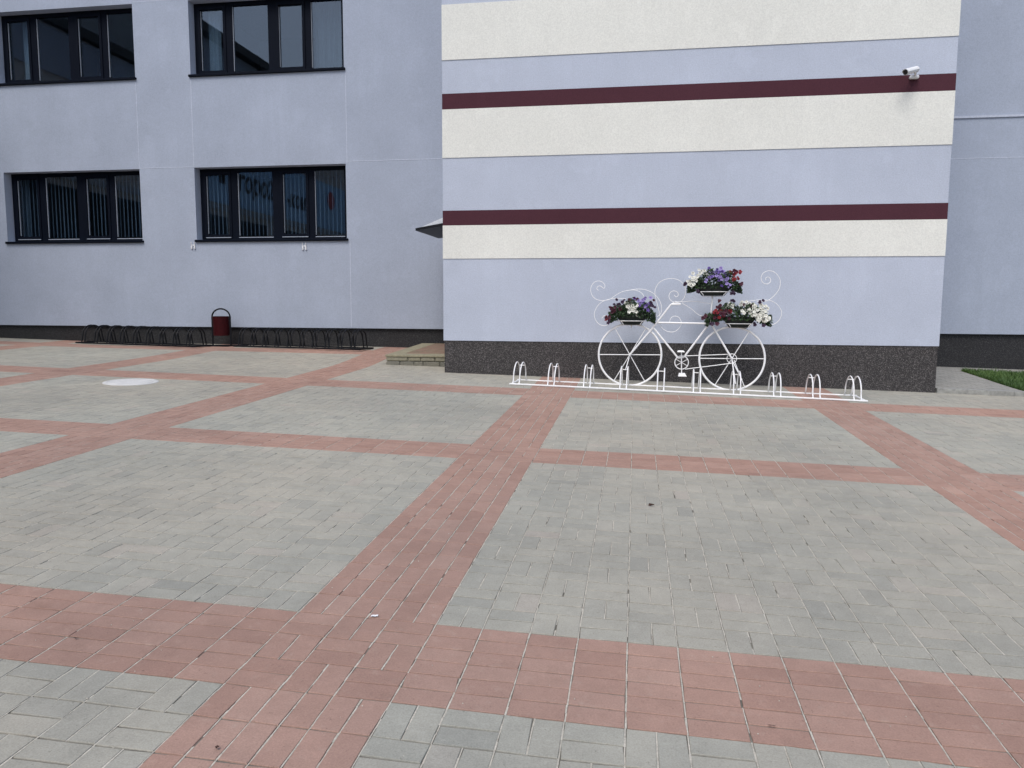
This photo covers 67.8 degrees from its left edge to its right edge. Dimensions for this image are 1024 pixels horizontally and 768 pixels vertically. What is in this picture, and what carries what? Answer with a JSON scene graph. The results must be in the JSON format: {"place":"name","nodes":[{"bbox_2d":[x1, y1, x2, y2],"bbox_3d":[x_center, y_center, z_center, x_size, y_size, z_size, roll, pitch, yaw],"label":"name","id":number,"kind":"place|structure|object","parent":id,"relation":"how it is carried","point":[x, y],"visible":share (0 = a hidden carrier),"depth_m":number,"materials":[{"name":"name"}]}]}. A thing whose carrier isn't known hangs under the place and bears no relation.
{"place":"outdoors","nodes":[
{"label":"outdoors","id":0,"kind":"place"},
{"bbox_2d":[3,384,1019,755],"bbox_3d":[-0.568,0.599,6.063,10.980,0.440,8.389,1,6,9],"label":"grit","id":1,"kind":"object","parent":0,"point":[583,594],"visible":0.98,"depth_m":4.43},
{"bbox_2d":[0,338,1023,767],"bbox_3d":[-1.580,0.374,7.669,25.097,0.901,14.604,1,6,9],"label":"pavement","id":2,"kind":"structure","parent":0,"point":[190,438],"depth_m":3.79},
{"bbox_2d":[102,378,158,385],"bbox_3d":[-5.028,-0.012,10.053,0.670,0.056,0.670,2,8,9],"label":"manhole cover","id":3,"kind":"object","parent":2,"relation":"on","point":[129,382],"visible":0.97,"depth_m":9.99,"materials":[{"name":"metal"}]},
{"bbox_2d":[75,324,210,346],"bbox_3d":[-7.412,-0.979,15.296,2.973,0.401,0.514,2,6,18],"label":"bicycle rack","id":4,"kind":"object","parent":2,"relation":"on","point":[148,343],"visible":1,"depth_m":15.24,"materials":[{"name":"black metal"}]},
{"bbox_2d":[211,308,231,346],"bbox_3d":[-5.770,-1.130,15.122,0.426,0.754,0.338,1,6,9],"label":"litter bin","id":5,"kind":"object","parent":2,"relation":"on","point":[221,325],"visible":0.99,"depth_m":15.01,"materials":[{"name":"red metal"}]},
{"bbox_2d":[232,327,373,349],"bbox_3d":[-4.076,-0.892,14.777,2.834,0.387,0.514,2,6,18],"label":"bicycle rack","id":6,"kind":"object","parent":2,"relation":"on","point":[304,346],"visible":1,"depth_m":14.71,"materials":[{"name":"black metal"}]},
{"bbox_2d":[385,343,444,366],"bbox_3d":[-1.362,-0.522,13.697,1.159,0.300,2.265,1,6,9],"label":"entrance step","id":7,"kind":"object","parent":2,"relation":"on","point":[427,354],"visible":0.56,"depth_m":12.66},
{"bbox_2d":[0,0,1023,369],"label":"school building","id":8,"kind":"structure","parent":2,"relation":"on","point":[248,146],"depth_m":15.16,"materials":[{"name":"paint"}]},
{"bbox_2d":[0,8,136,85],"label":"window","id":9,"kind":"structure","parent":8,"relation":"in","point":[95,45],"depth_m":16.63,"materials":[{"name":"black glass"}]},
{"bbox_2d":[5,171,143,243],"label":"window","id":10,"kind":"structure","parent":8,"relation":"in","point":[80,207],"depth_m":16.20,"materials":[{"name":"black glass"}]},
{"bbox_2d":[188,0,344,76],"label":"window","id":11,"kind":"structure","parent":8,"relation":"in","point":[254,36],"depth_m":15.16,"materials":[{"name":"black glass"}]},
{"bbox_2d":[195,166,347,241],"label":"window","id":12,"kind":"structure","parent":8,"relation":"in","point":[273,203],"depth_m":15.57,"materials":[{"name":"black glass"}]},
{"bbox_2d":[590,270,781,388],"bbox_3d":[2.399,-0.742,10.647,2.623,1.668,0.308,1,6,9],"label":"bicycle sculpture","id":13,"kind":"object","parent":2,"relation":"on","point":[687,352],"visible":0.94,"depth_m":10.67,"materials":[{"name":"white metal"}]},
{"bbox_2d":[604,296,655,324],"bbox_3d":[1.679,-1.039,10.769,0.730,0.407,0.379,1,6,9],"label":"flower planter","id":14,"kind":"object","parent":13,"relation":"attached to","point":[630,311],"visible":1,"depth_m":10.67,"materials":[{"name":"multicoloured plastic"}]},
{"bbox_2d":[683,266,742,295],"bbox_3d":[2.772,-1.422,10.531,0.815,0.401,0.379,1,6,9],"label":"flower planter","id":15,"kind":"object","parent":13,"relation":"attached to","point":[699,285],"visible":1,"depth_m":10.44,"materials":[{"name":"multicoloured plastic"}]},
{"bbox_2d":[701,299,773,327],"bbox_3d":[3.096,-0.977,10.516,0.968,0.395,0.384,1,6,9],"label":"flower planter","id":16,"kind":"object","parent":13,"relation":"attached to","point":[759,315],"visible":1,"depth_m":10.41,"materials":[{"name":"multicoloured plastic"}]},
{"bbox_2d":[509,361,867,401],"bbox_3d":[2.313,-0.062,10.445,4.674,0.411,0.602,1,6,11],"label":"bicycle rack","id":17,"kind":"object","parent":2,"relation":"on","point":[693,387],"visible":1,"depth_m":10.37,"materials":[{"name":"white metal"}]},
{"bbox_2d":[441,0,960,392],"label":"striped building","id":18,"kind":"structure","parent":2,"relation":"on","point":[801,149],"depth_m":11.00,"materials":[{"name":"paint"}]},
{"bbox_2d":[415,218,442,237],"bbox_3d":[-1.137,-2.783,13.386,0.708,0.309,1.540,1,6,9],"label":"door canopy","id":19,"kind":"object","parent":18,"relation":"attached to","point":[434,229],"visible":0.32,"depth_m":12.78,"materials":[{"name":"black metal"}]},
{"bbox_2d":[902,66,919,78],"bbox_3d":[5.389,-4.212,10.264,0.146,0.157,0.406,6,8,43],"label":"security camera","id":20,"kind":"object","parent":18,"relation":"attached to","point":[912,70],"visible":1,"depth_m":10.21,"materials":[{"name":"white plastic"}]},
{"bbox_2d":[935,388,1023,396],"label":"kerb","id":21,"kind":"structure","parent":2,"relation":"on","point":[979,392],"depth_m":10.69,"materials":[{"name":"concrete"}]},
{"bbox_2d":[935,367,1023,390],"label":"path","id":22,"kind":"structure","parent":0,"point":[953,377],"depth_m":11.67,"materials":[{"name":"grey concrete"}]},
{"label":"lawn soil","id":23,"kind":"structure","parent":0,"visible":0},
{"bbox_2d":[960,367,1023,390],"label":"lawn grass","id":24,"kind":"structure","parent":23,"relation":"on","point":[1011,379],"depth_m":12.02,"materials":[{"name":"green plant"}]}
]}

